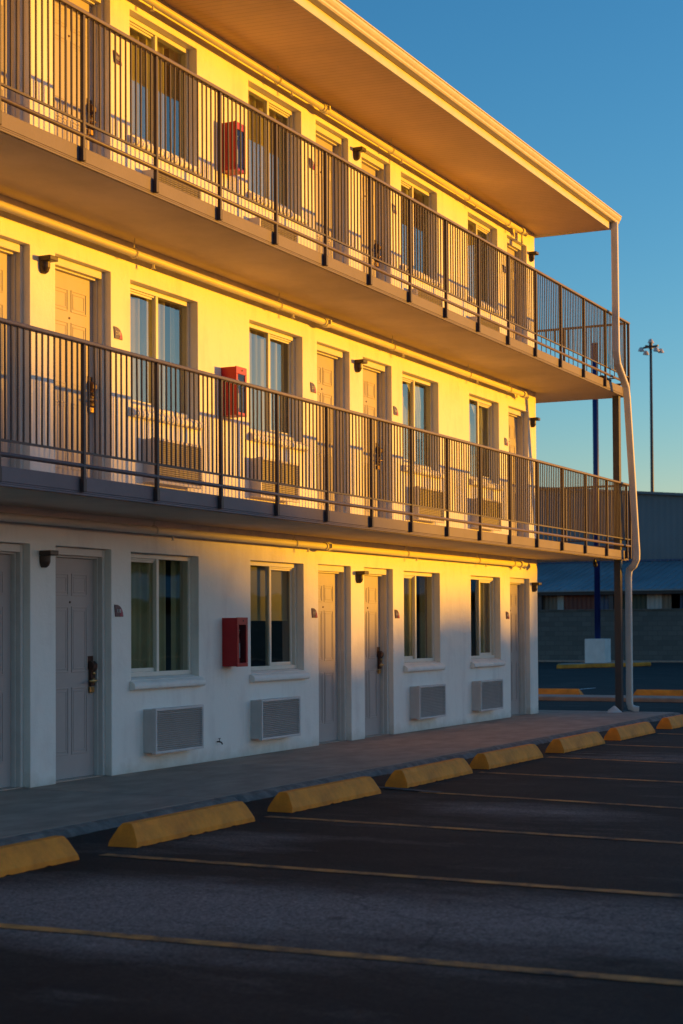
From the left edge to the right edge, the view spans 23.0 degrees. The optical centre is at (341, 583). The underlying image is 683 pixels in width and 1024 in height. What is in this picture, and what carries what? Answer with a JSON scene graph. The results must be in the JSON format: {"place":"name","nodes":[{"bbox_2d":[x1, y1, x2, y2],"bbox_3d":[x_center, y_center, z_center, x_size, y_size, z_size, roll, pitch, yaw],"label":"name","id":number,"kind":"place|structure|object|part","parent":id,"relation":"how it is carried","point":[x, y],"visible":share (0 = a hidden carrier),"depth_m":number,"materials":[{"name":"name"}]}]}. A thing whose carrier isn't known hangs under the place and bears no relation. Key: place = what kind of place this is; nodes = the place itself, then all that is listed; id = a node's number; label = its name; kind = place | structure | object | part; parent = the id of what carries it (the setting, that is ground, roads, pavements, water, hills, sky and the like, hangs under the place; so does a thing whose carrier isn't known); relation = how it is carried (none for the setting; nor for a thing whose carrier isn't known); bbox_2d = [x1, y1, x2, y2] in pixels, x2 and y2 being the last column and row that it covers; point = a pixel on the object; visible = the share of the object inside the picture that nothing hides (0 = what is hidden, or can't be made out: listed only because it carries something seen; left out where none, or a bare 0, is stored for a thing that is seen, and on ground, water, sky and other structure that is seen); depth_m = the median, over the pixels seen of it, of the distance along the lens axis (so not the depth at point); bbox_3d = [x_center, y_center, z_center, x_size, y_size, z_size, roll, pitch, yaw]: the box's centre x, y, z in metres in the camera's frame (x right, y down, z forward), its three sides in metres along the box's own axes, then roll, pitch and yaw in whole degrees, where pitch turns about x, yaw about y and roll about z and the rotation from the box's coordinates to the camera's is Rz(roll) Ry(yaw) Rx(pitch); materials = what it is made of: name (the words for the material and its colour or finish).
{"place":"outdoors","nodes":[
{"label":"outdoors","id":0,"kind":"place"},
{"bbox_2d":[0,662,682,1023],"bbox_3d":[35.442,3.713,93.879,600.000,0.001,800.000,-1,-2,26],"label":"parking lot","id":1,"kind":"structure","parent":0,"point":[46,977],"depth_m":8.78,"materials":[{"name":"black asphalt"}]},
{"bbox_2d":[0,835,78,877],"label":"wheel stop","id":2,"kind":"object","parent":1,"relation":"on","point":[25,856],"visible":1,"depth_m":10.31,"materials":[{"name":"yellow paint"}]},
{"bbox_2d":[108,801,254,847],"bbox_3d":[-1.115,1.711,12.039,0.230,0.155,1.676,-1,-2,25],"label":"wheel stop","id":3,"kind":"object","parent":1,"relation":"on","point":[153,830],"visible":1,"depth_m":11.81,"materials":[{"name":"yellow paint"}]},
{"bbox_2d":[267,776,380,812],"bbox_3d":[-0.122,1.760,14.116,0.230,0.155,1.676,-1,-2,26],"label":"wheel stop","id":4,"kind":"object","parent":1,"relation":"on","point":[304,798],"visible":1,"depth_m":13.88,"materials":[{"name":"yellow paint"}]},
{"bbox_2d":[0,710,673,838],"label":"walkway","id":5,"kind":"structure","parent":1,"relation":"on","point":[42,808],"depth_m":16.44,"materials":[{"name":"concrete"}]},
{"bbox_2d":[0,0,639,790],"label":"motel building","id":6,"kind":"structure","parent":5,"relation":"on","point":[90,130],"depth_m":18.28,"materials":[{"name":"white paint"}]},
{"bbox_2d":[0,253,10,466],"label":"door","id":7,"kind":"structure","parent":6,"relation":"in","point":[5,260],"depth_m":14.96,"materials":[{"name":"beige paint"}]},
{"bbox_2d":[1,0,9,114],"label":"door","id":8,"kind":"structure","parent":6,"relation":"in","point":[5,92],"depth_m":15.04,"materials":[{"name":"beige paint"}]},
{"bbox_2d":[0,554,24,790],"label":"door","id":9,"kind":"structure","parent":6,"relation":"in","point":[5,559],"depth_m":14.87,"materials":[{"name":"beige paint"}]},
{"bbox_2d":[39,255,57,273],"bbox_3d":[-2.647,-2.881,15.169,0.129,0.152,0.128,-1,-2,26],"label":"wall lamp","id":10,"kind":"object","parent":6,"relation":"attached to","point":[45,261],"visible":1,"depth_m":15.14,"materials":[{"name":"brown metal"}]},
{"bbox_2d":[39,550,58,567],"bbox_3d":[-2.631,-0.222,15.100,0.129,0.152,0.128,-1,-2,26],"label":"wall lamp","id":11,"kind":"object","parent":6,"relation":"attached to","point":[45,558],"visible":1,"depth_m":15.07,"materials":[{"name":"brown metal"}]},
{"bbox_2d":[55,270,96,477],"bbox_3d":[-2.537,-1.863,15.816,0.149,2.112,0.899,-1,-2,26],"label":"door","id":12,"kind":"structure","parent":6,"relation":"in","point":[73,295],"depth_m":15.88,"materials":[{"name":"beige paint"}]},
{"bbox_2d":[55,0,96,150],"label":"door","id":13,"kind":"structure","parent":6,"relation":"in","point":[60,132],"depth_m":15.93,"materials":[{"name":"beige paint"}]},
{"bbox_2d":[55,557,105,782],"bbox_3d":[-2.522,0.796,15.746,0.149,2.072,0.899,-1,-2,26],"label":"door","id":14,"kind":"structure","parent":6,"relation":"in","point":[76,668],"depth_m":15.83,"materials":[{"name":"beige paint"}]},
{"bbox_2d":[113,50,121,65],"bbox_3d":[-2.179,-5.117,16.353,0.012,0.115,0.147,-1,-2,26],"label":"room number sign","id":15,"kind":"object","parent":6,"relation":"attached to","point":[117,58],"visible":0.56,"depth_m":16.34,"materials":[{"name":"brown"}]},
{"bbox_2d":[114,326,122,339],"bbox_3d":[-2.164,-2.428,16.282,0.012,0.115,0.147,-1,-2,26],"label":"room number sign","id":16,"kind":"object","parent":6,"relation":"attached to","point":[117,333],"visible":1,"depth_m":16.27,"materials":[{"name":"brown"}]},
{"bbox_2d":[114,605,122,616],"bbox_3d":[-2.148,0.261,16.212,0.012,0.115,0.147,-1,-2,26],"label":"room number sign","id":17,"kind":"object","parent":6,"relation":"attached to","point":[118,611],"visible":1,"depth_m":16.20,"materials":[{"name":"brown plastic"}]},
{"bbox_2d":[128,16,203,175],"bbox_3d":[-1.896,-4.987,17.184,0.333,1.365,1.362,-1,-2,26],"label":"window","id":18,"kind":"structure","parent":6,"relation":"in","point":[139,31],"depth_m":17.34,"materials":[{"name":"glass"}]},
{"bbox_2d":[129,284,204,430],"bbox_3d":[-1.880,-2.303,17.114,0.333,1.365,1.362,-1,-2,26],"label":"window","id":19,"kind":"structure","parent":6,"relation":"in","point":[147,307],"depth_m":17.26,"materials":[{"name":"glass"}]},
{"bbox_2d":[130,553,205,690],"bbox_3d":[-1.865,0.376,17.044,0.333,1.365,1.362,-1,-2,26],"label":"window","id":20,"kind":"structure","parent":6,"relation":"in","point":[148,571],"depth_m":17.15,"materials":[{"name":"beige plastic"}]},
{"bbox_2d":[142,169,201,199],"bbox_3d":[-1.735,-3.892,17.107,0.180,0.450,0.930,-1,-2,26],"label":"air conditioner","id":21,"kind":"object","parent":6,"relation":"attached to","point":[178,185],"visible":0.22,"depth_m":17.07,"materials":[{"name":"grey paint"}]},
{"bbox_2d":[143,437,202,488],"bbox_3d":[-1.719,-1.213,17.037,0.180,0.450,0.930,-1,-2,26],"label":"air conditioner","id":22,"kind":"object","parent":6,"relation":"attached to","point":[176,473],"visible":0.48,"depth_m":16.96,"materials":[{"name":"grey paint"}]},
{"bbox_2d":[143,705,203,754],"bbox_3d":[-1.703,1.466,16.967,0.180,0.450,0.930,-1,-2,26],"label":"air conditioner","id":23,"kind":"object","parent":6,"relation":"attached to","point":[172,729],"visible":1,"depth_m":16.84,"materials":[{"name":"grey paint"}]},
{"bbox_2d":[221,366,246,417],"bbox_3d":[-1.159,-2.068,18.139,0.198,0.528,0.233,-1,-2,26],"label":"fire extinguisher cabinet","id":24,"kind":"object","parent":6,"relation":"attached to","point":[237,373],"visible":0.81,"depth_m":18.06,"materials":[{"name":"red metal"}]},
{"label":"door","id":25,"kind":"part","parent":24,"relation":"part of","materials":[{"name":"red metal"}]},
{"bbox_2d":[222,121,245,175],"bbox_3d":[-1.174,-4.717,18.208,0.198,0.528,0.233,-1,-2,26],"label":"fire extinguisher cabinet","id":26,"kind":"object","parent":6,"relation":"attached to","point":[242,152],"visible":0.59,"depth_m":18.14,"materials":[{"name":"red metal"}]},
{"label":"door","id":27,"kind":"part","parent":26,"relation":"part of","materials":[{"name":"red metal"}]},
{"bbox_2d":[222,617,247,666],"bbox_3d":[-1.143,0.628,18.069,0.198,0.528,0.233,-1,-2,26],"label":"fire extinguisher cabinet","id":28,"kind":"object","parent":6,"relation":"attached to","point":[232,634],"visible":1,"depth_m":17.99,"materials":[{"name":"red metal"}]},
{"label":"door","id":29,"kind":"part","parent":28,"relation":"part of","materials":[{"name":"red metal"}]},
{"bbox_2d":[0,512,525,569],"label":"sprinkler pipe","id":30,"kind":"object","parent":6,"relation":"hanging from","point":[99,525],"visible":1,"depth_m":17.87,"materials":[{"name":"white metal"}]},
{"bbox_2d":[0,200,528,398],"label":"sprinkler pipe","id":31,"kind":"object","parent":6,"relation":"hanging from","point":[93,238],"visible":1,"depth_m":17.99,"materials":[{"name":"metal"}]},
{"bbox_2d":[248,217,297,242],"bbox_3d":[-0.783,-3.847,19.074,0.180,0.450,0.930,-1,-2,26],"label":"air conditioner","id":32,"kind":"object","parent":6,"relation":"attached to","point":[270,227],"visible":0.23,"depth_m":18.93,"materials":[{"name":"grey paint"}]},
{"bbox_2d":[250,457,298,502],"bbox_3d":[-0.768,-1.167,19.004,0.180,0.450,0.930,-1,-2,26],"label":"air conditioner","id":33,"kind":"object","parent":6,"relation":"attached to","point":[271,487],"visible":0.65,"depth_m":18.85,"materials":[{"name":"grey paint"}]},
{"bbox_2d":[251,696,300,739],"bbox_3d":[-0.752,1.512,18.934,0.180,0.450,0.930,-1,-2,26],"label":"air conditioner","id":34,"kind":"object","parent":6,"relation":"attached to","point":[273,718],"visible":1,"depth_m":18.80,"materials":[{"name":"grey paint"}]},
{"bbox_2d":[248,86,307,224],"bbox_3d":[-0.845,-4.937,19.357,0.334,1.365,1.360,-1,-2,26],"label":"window","id":35,"kind":"structure","parent":6,"relation":"in","point":[256,99],"depth_m":19.47,"materials":[{"name":"glass"}]},
{"bbox_2d":[249,323,308,451],"bbox_3d":[-0.830,-2.253,19.287,0.334,1.365,1.360,-1,-2,26],"label":"window","id":36,"kind":"structure","parent":6,"relation":"in","point":[266,346],"depth_m":19.40,"materials":[{"name":"clear glass"}]},
{"bbox_2d":[250,561,309,682],"bbox_3d":[-0.796,0.431,19.208,0.294,1.355,1.360,-1,-2,26],"label":"window","id":37,"kind":"structure","parent":6,"relation":"in","point":[268,581],"depth_m":19.33,"materials":[{"name":"beige plastic"}]},
{"bbox_2d":[310,382,315,392],"bbox_3d":[-0.335,-2.340,20.062,0.012,0.115,0.147,-1,-2,26],"label":"room number sign","id":38,"kind":"object","parent":6,"relation":"attached to","point":[313,387],"visible":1,"depth_m":20.04,"materials":[{"name":"brown"}]},
{"bbox_2d":[311,608,317,617],"bbox_3d":[-0.320,0.349,19.992,0.012,0.115,0.147,-1,-2,26],"label":"room number sign","id":39,"kind":"object","parent":6,"relation":"attached to","point":[314,613],"visible":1,"depth_m":19.98,"materials":[{"name":"brown plastic"}]},
{"bbox_2d":[316,137,334,258],"bbox_3d":[-0.272,-4.450,20.715,0.051,2.082,0.781,-1,-2,26],"label":"door","id":40,"kind":"structure","parent":6,"relation":"in","point":[319,237],"depth_m":20.88,"materials":[{"name":"beige paint"}]},
{"bbox_2d":[317,354,335,510],"bbox_3d":[-0.256,-1.756,20.645,0.051,2.102,0.781,-1,-2,26],"label":"door","id":41,"kind":"structure","parent":6,"relation":"in","point":[326,376],"depth_m":20.76,"materials":[{"name":"beige paint"}]},
{"bbox_2d":[318,573,346,744],"bbox_3d":[-0.196,0.908,20.554,0.149,2.072,0.897,-1,-2,26],"label":"door","id":42,"kind":"structure","parent":6,"relation":"in","point":[327,583],"depth_m":20.68,"materials":[{"name":"beige paint"}]},
{"bbox_2d":[142,0,527,245],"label":"sprinkler pipe","id":43,"kind":"object","parent":6,"relation":"hanging from","point":[323,108],"visible":1,"depth_m":20.04,"materials":[{"name":"white metal"}]},
{"bbox_2d":[353,146,365,160],"bbox_3d":[0.231,-5.431,21.220,0.129,0.152,0.128,-1,-2,26],"label":"wall lamp","id":44,"kind":"object","parent":6,"relation":"attached to","point":[357,151],"visible":1,"depth_m":21.19,"materials":[{"name":"brown metal"}]},
{"bbox_2d":[354,359,367,372],"bbox_3d":[0.246,-2.742,21.150,0.129,0.152,0.128,-1,-2,26],"label":"wall lamp","id":45,"kind":"object","parent":6,"relation":"attached to","point":[358,364],"visible":1,"depth_m":21.12,"materials":[{"name":"brown metal"}]},
{"bbox_2d":[356,571,368,582],"bbox_3d":[0.262,-0.083,21.081,0.129,0.152,0.128,-1,-2,26],"label":"wall lamp","id":46,"kind":"object","parent":6,"relation":"attached to","point":[359,576],"visible":1,"depth_m":21.05,"materials":[{"name":"brown metal"}]},
{"bbox_2d":[361,163,380,277],"bbox_3d":[0.336,-4.418,21.858,0.149,2.093,0.884,-1,-2,26],"label":"door","id":47,"kind":"structure","parent":6,"relation":"in","point":[375,263],"depth_m":21.95,"materials":[{"name":"beige paint"}]},
{"bbox_2d":[363,369,381,516],"bbox_3d":[0.351,-1.724,21.788,0.149,2.112,0.884,-1,-2,26],"label":"door","id":48,"kind":"structure","parent":6,"relation":"in","point":[370,379],"depth_m":21.94,"materials":[{"name":"beige paint"}]},
{"bbox_2d":[364,576,387,737],"bbox_3d":[0.367,0.935,21.718,0.149,2.072,0.884,-1,-2,26],"label":"door","id":49,"kind":"structure","parent":6,"relation":"in","point":[373,655],"depth_m":21.86,"materials":[{"name":"beige paint"}]},
{"bbox_2d":[393,406,397,415],"bbox_3d":[0.720,-2.289,22.245,0.012,0.115,0.147,-1,-2,26],"label":"room number sign","id":50,"kind":"object","parent":6,"relation":"attached to","point":[395,410],"visible":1,"depth_m":22.23,"materials":[{"name":"brown"}]},
{"bbox_2d":[395,610,399,617],"bbox_3d":[0.736,0.400,22.175,0.012,0.115,0.147,-1,-2,26],"label":"room number sign","id":51,"kind":"object","parent":6,"relation":"attached to","point":[397,614],"visible":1,"depth_m":22.16,"materials":[{"name":"brown plastic"}]},
{"bbox_2d":[401,177,442,287],"bbox_3d":[0.986,-4.849,23.144,0.334,1.365,1.325,-1,-2,26],"label":"window","id":52,"kind":"structure","parent":6,"relation":"in","point":[407,187],"depth_m":23.38,"materials":[{"name":"glass"}]},
{"bbox_2d":[402,374,443,478],"bbox_3d":[0.964,-2.164,23.092,0.419,1.365,1.325,-1,-2,26],"label":"window","id":53,"kind":"structure","parent":6,"relation":"in","point":[411,392],"depth_m":23.37,"materials":[{"name":"clear glass"}]},
{"bbox_2d":[407,288,442,306],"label":"air conditioner","id":54,"kind":"object","parent":6,"relation":"attached to","point":[428,297],"visible":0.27,"depth_m":22.96,"materials":[{"name":"grey paint"}]},
{"bbox_2d":[404,572,445,671],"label":"window","id":55,"kind":"structure","parent":6,"relation":"in","point":[412,663],"depth_m":23.13,"materials":[{"name":"beige plastic"}]},
{"bbox_2d":[408,486,444,522],"bbox_3d":[1.152,-1.075,22.973,0.180,0.450,0.930,-1,-2,26],"label":"air conditioner","id":56,"kind":"object","parent":6,"relation":"attached to","point":[427,511],"visible":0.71,"depth_m":22.86,"materials":[{"name":"grey paint"}]},
{"bbox_2d":[410,684,445,719],"bbox_3d":[1.168,1.604,22.903,0.180,0.450,0.930,-1,-2,26],"label":"air conditioner","id":57,"kind":"object","parent":6,"relation":"attached to","point":[427,701],"visible":1,"depth_m":22.74,"materials":[{"name":"grey paint"}]},
{"bbox_2d":[469,316,499,331],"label":"air conditioner","id":58,"kind":"object","parent":6,"relation":"attached to","point":[488,324],"visible":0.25,"depth_m":25.01,"materials":[{"name":"grey paint"}]},
{"bbox_2d":[468,217,501,316],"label":"window","id":59,"kind":"structure","parent":6,"relation":"in","point":[474,226],"depth_m":25.51,"materials":[{"name":"glass"}]},
{"bbox_2d":[470,498,501,530],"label":"air conditioner","id":60,"kind":"object","parent":6,"relation":"attached to","point":[487,520],"visible":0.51,"depth_m":24.91,"materials":[{"name":"grey paint"}]},
{"bbox_2d":[469,396,502,490],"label":"window","id":61,"kind":"structure","parent":6,"relation":"in","point":[476,405],"depth_m":25.63,"materials":[{"name":"clear glass"}]},
{"bbox_2d":[472,679,502,711],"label":"air conditioner","id":62,"kind":"object","parent":6,"relation":"attached to","point":[487,695],"visible":1,"depth_m":24.77,"materials":[{"name":"grey paint"}]},
{"bbox_2d":[471,576,505,667],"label":"window","id":63,"kind":"structure","parent":6,"relation":"in","point":[481,658],"depth_m":25.53,"materials":[{"name":"beige plastic"}]},
{"bbox_2d":[507,248,515,338],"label":"door","id":64,"kind":"structure","parent":6,"relation":"in","point":[512,335],"depth_m":26.94,"materials":[{"name":"beige paint"}]},
{"bbox_2d":[508,416,517,535],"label":"door","id":65,"kind":"structure","parent":6,"relation":"in","point":[512,421],"depth_m":26.84,"materials":[{"name":"beige paint"}]},
{"bbox_2d":[510,584,525,716],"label":"door","id":66,"kind":"structure","parent":6,"relation":"in","point":[514,601],"depth_m":26.73,"materials":[{"name":"beige paint"}]},
{"bbox_2d":[529,251,538,261],"bbox_3d":[3.115,-5.292,27.183,0.129,0.152,0.128,-1,-2,26],"label":"wall lamp","id":67,"kind":"object","parent":6,"relation":"attached to","point":[532,254],"visible":1,"depth_m":27.16,"materials":[{"name":"brown metal"}]},
{"bbox_2d":[530,417,539,427],"bbox_3d":[3.131,-2.603,27.113,0.129,0.152,0.128,-1,-2,26],"label":"wall lamp","id":68,"kind":"object","parent":6,"relation":"attached to","point":[533,420],"visible":1,"depth_m":27.09,"materials":[{"name":"brown metal"}]},
{"bbox_2d":[532,582,541,591],"bbox_3d":[3.146,0.056,27.043,0.129,0.152,0.128,-1,-2,26],"label":"wall lamp","id":69,"kind":"object","parent":6,"relation":"attached to","point":[535,586],"visible":1,"depth_m":27.01,"materials":[{"name":"brown metal"}]},
{"bbox_2d":[593,559,597,567],"bbox_3d":[4.089,-0.329,27.079,0.070,0.141,0.166,0,-2,5],"label":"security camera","id":70,"kind":"object","parent":6,"relation":"attached to","point":[595,565],"visible":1,"depth_m":27.02,"materials":[{"name":"black plastic"}]},
{"bbox_2d":[607,706,621,712],"bbox_3d":[4.450,2.044,27.367,0.261,0.104,0.221,0,-2,-8],"label":"grout mound","id":71,"kind":"object","parent":5,"relation":"on","point":[614,709],"visible":1,"depth_m":27.32,"materials":[{"name":"grey concrete"}]},
{"bbox_2d":[0,712,680,845],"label":"kerb","id":72,"kind":"structure","parent":1,"relation":"on","point":[83,828],"depth_m":14.56,"materials":[{"name":"grey concrete"}]},
{"bbox_2d":[0,923,682,985],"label":"parking line","id":73,"kind":"object","parent":1,"relation":"on","point":[411,960],"visible":1,"depth_m":7.49,"materials":[{"name":"paint"}]},
{"bbox_2d":[100,853,682,897],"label":"parking line","id":74,"kind":"object","parent":1,"relation":"on","point":[434,878],"visible":1,"depth_m":9.86,"materials":[{"name":"paint"}]},
{"bbox_2d":[378,786,441,792],"bbox_3d":[0.543,1.853,15.167,0.917,0.001,0.123,-2,-2,44],"label":"parking line","id":75,"kind":"object","parent":1,"relation":"on","point":[408,789],"visible":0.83,"depth_m":15.10,"materials":[{"name":"paint"}]},
{"bbox_2d":[385,758,472,787],"bbox_3d":[0.856,1.806,16.113,0.230,0.155,1.676,-1,-2,25],"label":"wheel stop","id":76,"kind":"object","parent":1,"relation":"on","point":[426,773],"visible":1,"depth_m":15.86,"materials":[{"name":"yellow paint"}]},
{"bbox_2d":[265,816,682,843],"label":"parking line","id":77,"kind":"object","parent":1,"relation":"on","point":[598,837],"visible":1,"depth_m":12.06,"materials":[{"name":"paint"}]},
{"bbox_2d":[469,744,542,768],"bbox_3d":[1.784,1.852,18.069,0.230,0.155,1.676,-1,-2,26],"label":"wheel stop","id":78,"kind":"object","parent":1,"relation":"on","point":[504,757],"visible":0.98,"depth_m":17.81,"materials":[{"name":"yellow paint"}]},
{"bbox_2d":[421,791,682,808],"bbox_3d":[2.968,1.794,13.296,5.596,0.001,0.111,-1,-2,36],"label":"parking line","id":79,"kind":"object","parent":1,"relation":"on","point":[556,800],"visible":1,"depth_m":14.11,"materials":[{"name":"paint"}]},
{"bbox_2d":[538,688,583,694],"bbox_3d":[3.919,2.300,35.717,2.515,0.155,0.230,-1,-2,26],"label":"wheel stop","id":80,"kind":"object","parent":1,"relation":"on","point":[559,691],"visible":0.27,"depth_m":35.31,"materials":[{"name":"yellow paint"}]},
{"bbox_2d":[545,731,604,752],"bbox_3d":[2.827,1.902,20.218,0.230,0.155,1.676,-1,-2,25],"label":"wheel stop","id":81,"kind":"object","parent":1,"relation":"on","point":[575,742],"visible":1,"depth_m":19.92,"materials":[{"name":"yellow paint"}]},
{"bbox_2d":[477,772,682,782],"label":"parking line","id":82,"kind":"object","parent":1,"relation":"on","point":[582,777],"visible":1,"depth_m":16.24,"materials":[{"name":"paint"}]},
{"bbox_2d":[557,661,650,668],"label":"traffic island","id":83,"kind":"structure","parent":1,"relation":"on","point":[599,665],"depth_m":59.10,"materials":[{"name":"concrete"}]},
{"bbox_2d":[560,661,642,664],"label":"island paving","id":84,"kind":"structure","parent":83,"relation":"on","point":[594,663],"depth_m":59.24,"materials":[{"name":"concrete"}]},
{"bbox_2d":[585,343,610,662],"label":"sign pole","id":85,"kind":"object","parent":84,"relation":"on","point":[597,649],"visible":0.85,"depth_m":60.14,"materials":[{"name":"grey metal"}]},
{"bbox_2d":[538,694,682,702],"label":"walkway","id":86,"kind":"structure","parent":1,"relation":"on","point":[560,697],"depth_m":32.88,"materials":[{"name":"concrete"}]},
{"bbox_2d":[551,757,682,763],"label":"parking line","id":87,"kind":"object","parent":1,"relation":"on","point":[617,760],"visible":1,"depth_m":18.27,"materials":[{"name":"paint"}]},
{"bbox_2d":[604,722,654,740],"bbox_3d":[3.831,1.950,22.278,0.230,0.155,1.676,-1,-2,26],"label":"wheel stop","id":88,"kind":"object","parent":1,"relation":"on","point":[625,732],"visible":0.98,"depth_m":21.96,"materials":[{"name":"yellow paint"}]},
{"bbox_2d":[578,753,682,757],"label":"parking line","id":89,"kind":"object","parent":1,"relation":"on","point":[630,755],"visible":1,"depth_m":18.96,"materials":[{"name":"paint"}]},
{"bbox_2d":[604,744,682,747],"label":"parking line","id":90,"kind":"object","parent":1,"relation":"on","point":[639,745],"visible":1,"depth_m":20.54,"materials":[{"name":"paint"}]},
{"bbox_2d":[638,339,663,491],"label":"light mast","id":91,"kind":"object","parent":1,"relation":"on","point":[650,346],"visible":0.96,"depth_m":99.08,"materials":[{"name":"grey metal"}]},
{"bbox_2d":[633,689,682,695],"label":"wheel stop","id":92,"kind":"object","parent":1,"relation":"on","point":[644,692],"visible":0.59,"depth_m":34.39,"materials":[{"name":"yellow paint"}]},
{"bbox_2d":[656,714,682,728],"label":"wheel stop","id":93,"kind":"object","parent":1,"relation":"on","point":[673,722],"visible":1,"depth_m":23.90,"materials":[{"name":"yellow paint"}]},
{"bbox_2d":[339,0,682,492],"label":"sky","id":94,"kind":"structure","parent":0,"point":[594,87],"materials":[{"name":"blue"}]},
{"bbox_2d":[537,487,682,609],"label":"warehouse","id":95,"kind":"structure","parent":0,"point":[657,577],"depth_m":75.71,"materials":[{"name":"grey"}]},
{"bbox_2d":[538,608,682,659],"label":"block wall","id":96,"kind":"structure","parent":0,"point":[657,634],"depth_m":69.27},
{"bbox_2d":[538,660,682,661],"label":"verge","id":97,"kind":"structure","parent":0,"point":[611,660],"depth_m":68.43,"materials":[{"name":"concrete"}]}
]}

